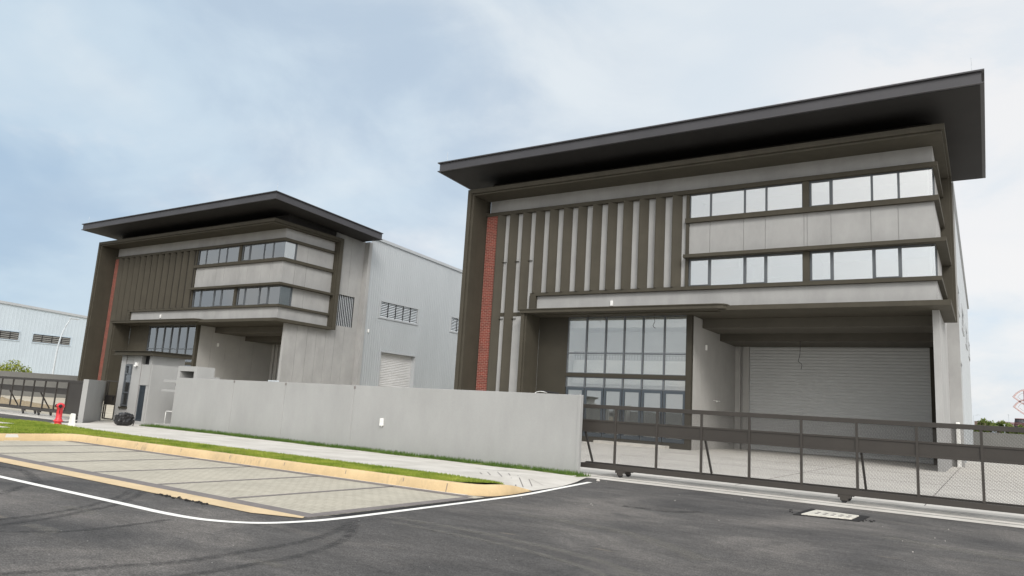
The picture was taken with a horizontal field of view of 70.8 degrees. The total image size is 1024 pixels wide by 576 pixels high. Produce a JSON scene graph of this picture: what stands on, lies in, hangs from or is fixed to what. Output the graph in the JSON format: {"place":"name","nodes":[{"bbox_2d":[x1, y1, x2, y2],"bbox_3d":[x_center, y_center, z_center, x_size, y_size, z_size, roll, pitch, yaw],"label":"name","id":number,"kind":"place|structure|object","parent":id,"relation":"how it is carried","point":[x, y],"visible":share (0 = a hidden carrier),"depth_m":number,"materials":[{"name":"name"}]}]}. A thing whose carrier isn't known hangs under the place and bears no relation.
{"place":"outdoors","nodes":[
{"label":"outdoors","id":0,"kind":"place"},
{"bbox_2d":[0,397,63,409],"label":"debris bank","id":1,"kind":"structure","parent":0,"point":[3,400],"depth_m":45.95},
{"bbox_2d":[0,395,113,421],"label":"sandy yard","id":2,"kind":"structure","parent":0,"point":[108,412],"depth_m":54.90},
{"bbox_2d":[0,359,31,372],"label":"tree","id":3,"kind":"object","parent":2,"relation":"on","point":[12,367],"visible":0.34,"depth_m":74.03,"materials":[{"name":"green plant"}]},
{"bbox_2d":[0,371,77,397],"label":"side fence wall","id":4,"kind":"structure","parent":2,"relation":"on","point":[31,382],"depth_m":72.70,"materials":[{"name":"grey concrete"}]},
{"bbox_2d":[52,317,79,373],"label":"street lamp","id":5,"kind":"object","parent":2,"relation":"on","point":[70,318],"visible":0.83,"depth_m":90.01,"materials":[{"name":"white metal"}]},
{"bbox_2d":[112,350,193,424],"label":"guard house","id":6,"kind":"structure","parent":2,"relation":"on","point":[142,398],"depth_m":32.83,"materials":[{"name":"paint"}]},
{"bbox_2d":[101,380,118,419],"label":"pedestrian gate","id":7,"kind":"structure","parent":6,"relation":"attached to","point":[109,399],"depth_m":33.98,"materials":[{"name":"brown metal"}]},
{"bbox_2d":[118,364,132,408],"bbox_3d":[-17.830,4.544,33.333,0.650,2.030,0.150,-3,-11,33],"label":"window","id":8,"kind":"structure","parent":6,"relation":"in","point":[128,369],"depth_m":33.37,"materials":[{"name":"grey glass"}]},
{"bbox_2d":[135,385,145,420],"bbox_3d":[-16.604,5.184,32.427,0.760,1.580,0.070,-3,-11,33],"label":"louvred door","id":9,"kind":"structure","parent":6,"relation":"in","point":[138,416],"depth_m":32.52,"materials":[{"name":"black metal"}]},
{"bbox_2d":[77,186,538,400],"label":"factory building","id":10,"kind":"structure","parent":0,"point":[275,285],"depth_m":69.06,"materials":[{"name":"grey paint"}]},
{"bbox_2d":[192,290,201,306],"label":"window","id":11,"kind":"structure","parent":10,"relation":"in","point":[197,294],"depth_m":67.63,"materials":[{"name":"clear glass"}]},
{"bbox_2d":[197,250,207,264],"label":"window","id":12,"kind":"structure","parent":10,"relation":"in","point":[202,257],"depth_m":68.29,"materials":[{"name":"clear glass"}]},
{"bbox_2d":[200,289,213,306],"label":"window","id":13,"kind":"structure","parent":10,"relation":"in","point":[207,296],"depth_m":66.76,"materials":[{"name":"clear glass"}]},
{"bbox_2d":[205,248,220,263],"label":"window","id":14,"kind":"structure","parent":10,"relation":"in","point":[212,257],"depth_m":67.43,"materials":[{"name":"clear glass"}]},
{"bbox_2d":[212,289,221,305],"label":"window","id":15,"kind":"structure","parent":10,"relation":"in","point":[217,292],"depth_m":65.92,"materials":[{"name":"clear glass"}]},
{"bbox_2d":[218,247,227,262],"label":"window","id":16,"kind":"structure","parent":10,"relation":"in","point":[223,252],"depth_m":66.58,"materials":[{"name":"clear glass"}]},
{"bbox_2d":[220,288,233,305],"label":"window","id":17,"kind":"structure","parent":10,"relation":"in","point":[227,294],"depth_m":65.12,"materials":[{"name":"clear glass"}]},
{"bbox_2d":[226,246,239,261],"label":"window","id":18,"kind":"structure","parent":10,"relation":"in","point":[232,252],"depth_m":65.78,"materials":[{"name":"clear glass"}]},
{"bbox_2d":[236,287,246,304],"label":"window","id":19,"kind":"structure","parent":10,"relation":"in","point":[241,291],"depth_m":64.06,"materials":[{"name":"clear glass"}]},
{"bbox_2d":[241,245,250,260],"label":"window","id":20,"kind":"structure","parent":10,"relation":"in","point":[246,248],"depth_m":64.72,"materials":[{"name":"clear glass"}]},
{"bbox_2d":[244,286,259,304],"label":"window","id":21,"kind":"structure","parent":10,"relation":"in","point":[251,293],"depth_m":63.24,"materials":[{"name":"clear glass"}]},
{"bbox_2d":[249,243,264,259],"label":"window","id":22,"kind":"structure","parent":10,"relation":"in","point":[257,250],"depth_m":63.91,"materials":[{"name":"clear glass"}]},
{"bbox_2d":[258,286,269,304],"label":"window","id":23,"kind":"structure","parent":10,"relation":"in","point":[263,291],"depth_m":62.40,"materials":[{"name":"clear glass"}]},
{"bbox_2d":[263,242,273,258],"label":"window","id":24,"kind":"structure","parent":10,"relation":"in","point":[268,250],"depth_m":63.05,"materials":[{"name":"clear glass"}]},
{"bbox_2d":[267,285,292,305],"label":"corner window","id":25,"kind":"structure","parent":10,"relation":"in","point":[274,291],"depth_m":61.70,"materials":[{"name":"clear glass"}]},
{"bbox_2d":[272,241,297,259],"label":"corner window","id":26,"kind":"structure","parent":10,"relation":"in","point":[279,247],"depth_m":62.43,"materials":[{"name":"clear glass"}]},
{"bbox_2d":[378,299,419,325],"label":"louvre window","id":27,"kind":"structure","parent":10,"relation":"in","point":[402,313],"depth_m":72.98,"materials":[{"name":"metal"}]},
{"bbox_2d":[449,316,458,332],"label":"louvre window","id":28,"kind":"structure","parent":10,"relation":"in","point":[454,321],"depth_m":80.60,"materials":[{"name":"metal"}]},
{"bbox_2d":[52,420,589,490],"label":"path","id":29,"kind":"structure","parent":0,"point":[539,480],"depth_m":20.37,"materials":[{"name":"concrete"}]},
{"bbox_2d":[68,413,75,425],"bbox_3d":[-15.770,4.771,25.838,0.290,0.534,0.120,-3,-11,33],"label":"marker stone","id":30,"kind":"object","parent":29,"relation":"on","point":[72,420],"visible":0.89,"depth_m":25.79,"materials":[{"name":"white paint"}]},
{"bbox_2d":[113,412,134,425],"bbox_3d":[-16.034,5.421,29.868,0.733,0.564,0.758,-3,-11,33],"label":"rubbish bag","id":31,"kind":"object","parent":29,"relation":"on","point":[124,419],"visible":1,"depth_m":29.69,"materials":[{"name":"plastic"}]},
{"bbox_2d":[74,432,504,484],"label":"verge grass","id":32,"kind":"structure","parent":29,"relation":"on","point":[353,465],"depth_m":17.23,"materials":[{"name":"green plant"}]},
{"bbox_2d":[116,427,531,485],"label":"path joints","id":33,"kind":"object","parent":29,"relation":"on","point":[481,473],"visible":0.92,"depth_m":17.14,"materials":[{"name":"grey concrete"}]},
{"bbox_2d":[139,423,590,476],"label":"wall turf","id":34,"kind":"object","parent":29,"relation":"on","point":[412,456],"depth_m":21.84,"materials":[{"name":"green plant"}]},
{"bbox_2d":[478,468,503,469],"bbox_3d":[-0.520,4.832,19.223,0.500,0.025,0.800,-3,-11,33],"label":"inspection cover","id":35,"kind":"object","parent":29,"relation":"on","point":[490,469],"visible":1,"depth_m":19.25,"materials":[{"name":"concrete"}]},
{"bbox_2d":[0,413,1023,575],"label":"road","id":36,"kind":"structure","parent":0,"point":[616,528],"depth_m":9.61,"materials":[{"name":"grey asphalt"}]},
{"bbox_2d":[0,409,77,420],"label":"gate apron","id":37,"kind":"object","parent":36,"relation":"on","point":[27,414],"visible":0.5,"depth_m":34.70,"materials":[{"name":"concrete"}]},
{"bbox_2d":[77,379,105,422],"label":"splayed wall","id":38,"kind":"structure","parent":36,"relation":"on","point":[91,401],"depth_m":31.39,"materials":[{"name":"paint"}]},
{"bbox_2d":[0,457,303,517],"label":"edge strip","id":39,"kind":"object","parent":36,"relation":"on","point":[236,506],"visible":1,"depth_m":12.03,"materials":[{"name":"beige concrete"}]},
{"bbox_2d":[156,493,207,503],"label":"asphalt crumbs","id":40,"kind":"object","parent":36,"relation":"on","point":[166,495],"visible":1,"depth_m":11.23,"materials":[{"name":"grey asphalt"}]},
{"bbox_2d":[0,441,482,517],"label":"parking bay","id":41,"kind":"object","parent":36,"relation":"on","point":[84,457],"visible":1,"depth_m":14.27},
{"bbox_2d":[0,441,472,516],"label":"parking lines","id":42,"kind":"object","parent":41,"relation":"on","point":[269,507],"visible":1,"depth_m":13.40,"materials":[{"name":"grey paint"}]},
{"bbox_2d":[0,433,530,495],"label":"kerb","id":43,"kind":"structure","parent":36,"relation":"on","point":[452,486],"depth_m":16.42,"materials":[{"name":"beige concrete"}]},
{"bbox_2d":[4,434,19,440],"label":"kerb repair","id":44,"kind":"structure","parent":43,"relation":"attached to","point":[11,435],"depth_m":19.84,"materials":[{"name":"concrete"}]},
{"bbox_2d":[77,441,466,494],"bbox_3d":[-6.892,4.237,17.545,14.010,0.001,0.130,-2,-11,31],"label":"gutter","id":45,"kind":"object","parent":36,"relation":"on","point":[316,474],"visible":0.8,"depth_m":15.74,"materials":[{"name":"concrete"}]},
{"bbox_2d":[0,476,591,523],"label":"white line","id":46,"kind":"object","parent":36,"relation":"on","point":[112,501],"visible":1,"depth_m":10.89,"materials":[{"name":"paint"}]},
{"bbox_2d":[330,479,584,516],"bbox_3d":[-0.142,4.180,14.681,0.824,0.001,9.839,-1,-11,28],"label":"tar edge","id":47,"kind":"object","parent":36,"relation":"on","point":[399,508],"visible":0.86,"depth_m":12.34,"materials":[{"name":"black asphalt"}]},
{"bbox_2d":[793,508,869,521],"bbox_3d":[6.390,4.521,14.360,1.200,0.042,1.500,-3,-11,33],"label":"drain cover","id":48,"kind":"object","parent":36,"relation":"on","point":[817,513],"visible":1,"depth_m":14.17,"materials":[{"name":"beige concrete"}]},
{"bbox_3d":[-16.425,5.005,26.052,0.540,0.166,0.480,-3,-11,33],"label":"hydrant pad","id":49,"kind":"object","parent":36,"relation":"on","visible":0},
{"bbox_2d":[53,403,64,423],"bbox_3d":[-16.409,4.578,26.118,0.457,0.830,0.340,-3,-11,33],"label":"fire hydrant","id":50,"kind":"object","parent":49,"relation":"on","point":[59,413],"visible":0.94,"depth_m":26.04,"materials":[{"name":"red metal"}]},
{"bbox_2d":[0,0,1023,432],"label":"sky","id":51,"kind":"structure","parent":0,"point":[110,109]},
{"bbox_2d":[137,424,1023,527],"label":"concrete yard","id":52,"kind":"structure","parent":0,"point":[591,471],"depth_m":28.41,"materials":[{"name":"grey concrete"}]},
{"bbox_2d":[177,366,214,378],"bbox_3d":[-13.680,4.720,30.891,1.370,2.660,0.840,-3,-11,33],"label":"bin compartment","id":53,"kind":"object","parent":52,"relation":"on","point":[195,372],"visible":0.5,"depth_m":30.81,"materials":[{"name":"paint"}]},
{"bbox_2d":[170,378,583,473],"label":"boundary wall","id":54,"kind":"structure","parent":52,"relation":"on","point":[542,430],"depth_m":23.78,"materials":[{"name":"paint"}]},
{"bbox_2d":[379,418,383,426],"bbox_3d":[-4.370,4.514,24.156,0.140,0.290,0.078,-3,-11,33],"label":"wall box","id":55,"kind":"object","parent":54,"relation":"attached to","point":[381,423],"visible":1,"depth_m":24.13,"materials":[{"name":"white plastic"}]},
{"bbox_2d":[587,472,1023,527],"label":"gate threshold","id":56,"kind":"object","parent":52,"relation":"on","point":[713,487],"visible":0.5,"depth_m":17.26,"materials":[{"name":"concrete"}]},
{"bbox_2d":[594,475,1023,525],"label":"gate rail","id":57,"kind":"object","parent":56,"relation":"on","point":[822,502],"visible":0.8,"depth_m":16.84,"materials":[{"name":"black metal"}]},
{"bbox_2d":[581,404,1023,513],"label":"sliding gate","id":58,"kind":"structure","parent":57,"relation":"on","point":[952,451],"depth_m":17.39,"materials":[{"name":"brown metal"}]},
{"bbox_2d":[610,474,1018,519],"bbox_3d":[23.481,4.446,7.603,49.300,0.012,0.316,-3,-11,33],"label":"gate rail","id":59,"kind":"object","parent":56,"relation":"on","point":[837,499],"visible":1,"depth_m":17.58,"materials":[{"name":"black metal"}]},
{"bbox_2d":[638,452,1023,505],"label":"yard joints","id":60,"kind":"object","parent":52,"relation":"on","point":[850,468],"visible":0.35,"depth_m":28.59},
{"bbox_2d":[956,422,961,466],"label":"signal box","id":61,"kind":"object","parent":52,"relation":"on","point":[958,442],"visible":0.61,"depth_m":40.81,"materials":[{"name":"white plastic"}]},
{"bbox_2d":[956,429,959,461],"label":"door","id":62,"kind":"structure","parent":61,"relation":"in","point":[958,442],"depth_m":40.82,"materials":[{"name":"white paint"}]},
{"bbox_3d":[-14.352,5.229,33.078,2.300,2.300,0.200,-3,-11,33],"label":"recess wall","id":63,"kind":"object","parent":52,"relation":"on","visible":0},
{"bbox_2d":[161,380,175,391],"bbox_3d":[-14.422,4.404,32.067,1.110,0.520,1.780,-3,-11,33],"label":"meter shelf","id":64,"kind":"object","parent":63,"relation":"attached to","point":[168,381],"visible":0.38,"depth_m":31.37,"materials":[{"name":"paint"}]},
{"bbox_2d":[437,59,985,471],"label":"factory building","id":65,"kind":"structure","parent":0,"point":[751,248],"depth_m":42.88,"materials":[{"name":"grey paint"}]},
{"bbox_2d":[566,387,583,431],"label":"door","id":66,"kind":"structure","parent":65,"relation":"in","point":[567,388],"depth_m":45.54,"materials":[{"name":"grey metal"}]},
{"bbox_2d":[583,388,603,436],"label":"door","id":67,"kind":"structure","parent":65,"relation":"in","point":[586,389],"depth_m":44.67,"materials":[{"name":"grey metal"}]},
{"bbox_2d":[602,388,621,438],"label":"door","id":68,"kind":"structure","parent":65,"relation":"in","point":[612,390],"depth_m":43.92,"materials":[{"name":"grey metal"}]},
{"bbox_2d":[621,389,640,439],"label":"door","id":69,"kind":"structure","parent":65,"relation":"in","point":[624,390],"depth_m":43.23,"materials":[{"name":"grey metal"}]},
{"bbox_2d":[640,390,662,441],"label":"door","id":70,"kind":"structure","parent":65,"relation":"in","point":[643,391],"depth_m":42.52,"materials":[{"name":"grey metal"}]},
{"bbox_2d":[662,391,684,443],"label":"door","id":71,"kind":"structure","parent":65,"relation":"in","point":[664,392],"depth_m":41.83,"materials":[{"name":"grey metal"}]},
{"bbox_2d":[688,258,709,285],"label":"window","id":72,"kind":"structure","parent":65,"relation":"in","point":[689,280],"depth_m":41.40,"materials":[{"name":"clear glass"}]},
{"bbox_2d":[690,193,710,217],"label":"window","id":73,"kind":"structure","parent":65,"relation":"in","point":[702,193],"depth_m":42.21,"materials":[{"name":"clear glass"}]},
{"bbox_2d":[710,256,743,284],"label":"window","id":74,"kind":"structure","parent":65,"relation":"in","point":[732,256],"depth_m":40.52,"materials":[{"name":"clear glass"}]},
{"bbox_2d":[711,189,744,215],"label":"window","id":75,"kind":"structure","parent":65,"relation":"in","point":[738,189],"depth_m":41.25,"materials":[{"name":"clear glass"}]},
{"bbox_2d":[744,254,765,283],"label":"window","id":76,"kind":"structure","parent":65,"relation":"in","point":[745,257],"depth_m":39.72,"materials":[{"name":"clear glass"}]},
{"bbox_2d":[745,186,765,212],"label":"window","id":77,"kind":"structure","parent":65,"relation":"in","point":[764,186],"depth_m":40.41,"materials":[{"name":"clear glass"}]},
{"bbox_2d":[766,182,802,210],"bbox_3d":[14.934,-4.963,39.483,1.925,1.480,0.090,-3,-11,33],"label":"window","id":78,"kind":"structure","parent":65,"relation":"in","point":[799,182],"depth_m":39.87,"materials":[{"name":"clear glass"}]},
{"bbox_2d":[766,252,802,282],"bbox_3d":[14.693,-1.065,38.828,1.925,1.640,0.090,-3,-11,33],"label":"window","id":79,"kind":"structure","parent":65,"relation":"in","point":[767,255],"depth_m":39.07,"materials":[{"name":"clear glass"}]},
{"bbox_2d":[809,179,831,206],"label":"window","id":80,"kind":"structure","parent":65,"relation":"in","point":[810,182],"depth_m":38.53,"materials":[{"name":"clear glass"}]},
{"bbox_2d":[810,250,832,280],"bbox_3d":[16.225,-1.140,37.820,1.105,1.640,0.110,-3,-11,33],"label":"window","id":81,"kind":"structure","parent":65,"relation":"in","point":[828,251],"depth_m":37.75,"materials":[{"name":"black metal"}]},
{"bbox_2d":[831,174,871,203],"bbox_3d":[17.738,-5.097,37.659,1.920,1.480,0.090,-3,-11,33],"label":"window","id":82,"kind":"structure","parent":65,"relation":"in","point":[870,174],"depth_m":37.74,"materials":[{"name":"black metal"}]},
{"bbox_2d":[832,248,873,279],"bbox_3d":[17.497,-1.199,37.005,1.920,1.640,0.090,-3,-11,33],"label":"window","id":83,"kind":"structure","parent":65,"relation":"in","point":[859,248],"depth_m":37.06,"materials":[{"name":"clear glass"}]},
{"bbox_2d":[871,171,898,200],"bbox_3d":[19.051,-5.159,36.805,1.215,1.480,0.090,-3,-11,33],"label":"window","id":84,"kind":"structure","parent":65,"relation":"in","point":[872,175],"depth_m":36.82,"materials":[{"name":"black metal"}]},
{"bbox_2d":[873,246,900,277],"bbox_3d":[18.805,-1.263,36.142,1.215,1.640,0.110,-3,-11,33],"label":"window","id":85,"kind":"structure","parent":65,"relation":"in","point":[891,247],"depth_m":36.12,"materials":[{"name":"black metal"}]},
{"bbox_2d":[898,168,934,197],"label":"corner window","id":86,"kind":"structure","parent":65,"relation":"in","point":[933,185],"depth_m":36.37,"materials":[{"name":"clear glass"}]},
{"bbox_2d":[900,244,937,276],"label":"corner window","id":87,"kind":"structure","parent":65,"relation":"in","point":[935,249],"depth_m":35.72,"materials":[{"name":"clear glass"}]},
{"bbox_2d":[957,282,959,317],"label":"louvre window","id":88,"kind":"structure","parent":65,"relation":"in","point":[957,282],"depth_m":49.02,"materials":[{"name":"metal"}]},
{"bbox_2d":[961,303,964,336],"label":"louvre window","id":89,"kind":"structure","parent":65,"relation":"in","point":[962,314],"depth_m":55.96,"materials":[{"name":"metal"}]},
{"bbox_2d":[965,323,967,350],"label":"louvre window","id":90,"kind":"structure","parent":65,"relation":"in","point":[966,341],"depth_m":65.63,"materials":[{"name":"metal"}]},
{"bbox_2d":[968,338,969,360],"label":"louvre window","id":91,"kind":"structure","parent":65,"relation":"in","point":[968,338],"depth_m":72.55,"materials":[{"name":"metal"}]},
{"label":"patch turf","id":92,"kind":"structure","parent":0,"visible":0},
{"bbox_2d":[0,417,121,433],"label":"patch grass","id":93,"kind":"structure","parent":92,"relation":"on","point":[22,425],"depth_m":22.67,"materials":[{"name":"green plant"}]},
{"bbox_2d":[4,419,296,457],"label":"dry grass","id":94,"kind":"structure","parent":92,"relation":"on","point":[167,443],"depth_m":19.60,"materials":[{"name":"green plant"}]},
{"label":"ground","id":95,"kind":"structure","parent":0,"visible":0},
{"bbox_2d":[0,300,129,375],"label":"metal warehouse","id":96,"kind":"structure","parent":95,"relation":"on","point":[28,324],"depth_m":156.39,"materials":[{"name":"white metal"}]},
{"bbox_2d":[0,329,20,340],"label":"louvre window","id":97,"kind":"structure","parent":96,"relation":"in","point":[4,335],"depth_m":151.56,"materials":[{"name":"black metal"}]},
{"bbox_2d":[31,333,71,345],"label":"louvre window","id":98,"kind":"structure","parent":96,"relation":"in","point":[45,338],"depth_m":158.11,"materials":[{"name":"black metal"}]},
{"bbox_2d":[973,418,989,431],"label":"roadside tree","id":99,"kind":"object","parent":95,"relation":"on","point":[982,421],"visible":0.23,"depth_m":213.28,"materials":[{"name":"green plant"}]},
{"bbox_2d":[973,432,1023,447],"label":"fence wall","id":100,"kind":"structure","parent":95,"relation":"on","point":[1000,436],"depth_m":77.48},
{"bbox_2d":[990,420,1006,432],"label":"roadside tree","id":101,"kind":"object","parent":95,"relation":"on","point":[1002,422],"visible":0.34,"depth_m":211.13,"materials":[{"name":"green plant"}]},
{"bbox_2d":[991,418,1023,432],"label":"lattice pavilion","id":102,"kind":"structure","parent":95,"relation":"on","point":[1016,422],"depth_m":215.76,"materials":[{"name":"metal"}]},
{"bbox_2d":[1006,422,1013,433],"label":"roadside tree","id":103,"kind":"object","parent":95,"relation":"on","point":[1009,424],"visible":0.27,"depth_m":211.27,"materials":[{"name":"green plant"}]},
{"bbox_2d":[1013,389,1023,413],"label":"lotus ornament","id":104,"kind":"object","parent":95,"relation":"on","point":[1014,395],"visible":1,"depth_m":217.76,"materials":[{"name":"red metal"}]},
{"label":"gate rail","id":105,"kind":"structure","parent":0,"visible":0},
{"bbox_2d":[0,376,83,419],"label":"sliding gate","id":106,"kind":"structure","parent":105,"relation":"on","point":[72,391],"depth_m":34.80,"materials":[{"name":"brown metal"}]}
]}

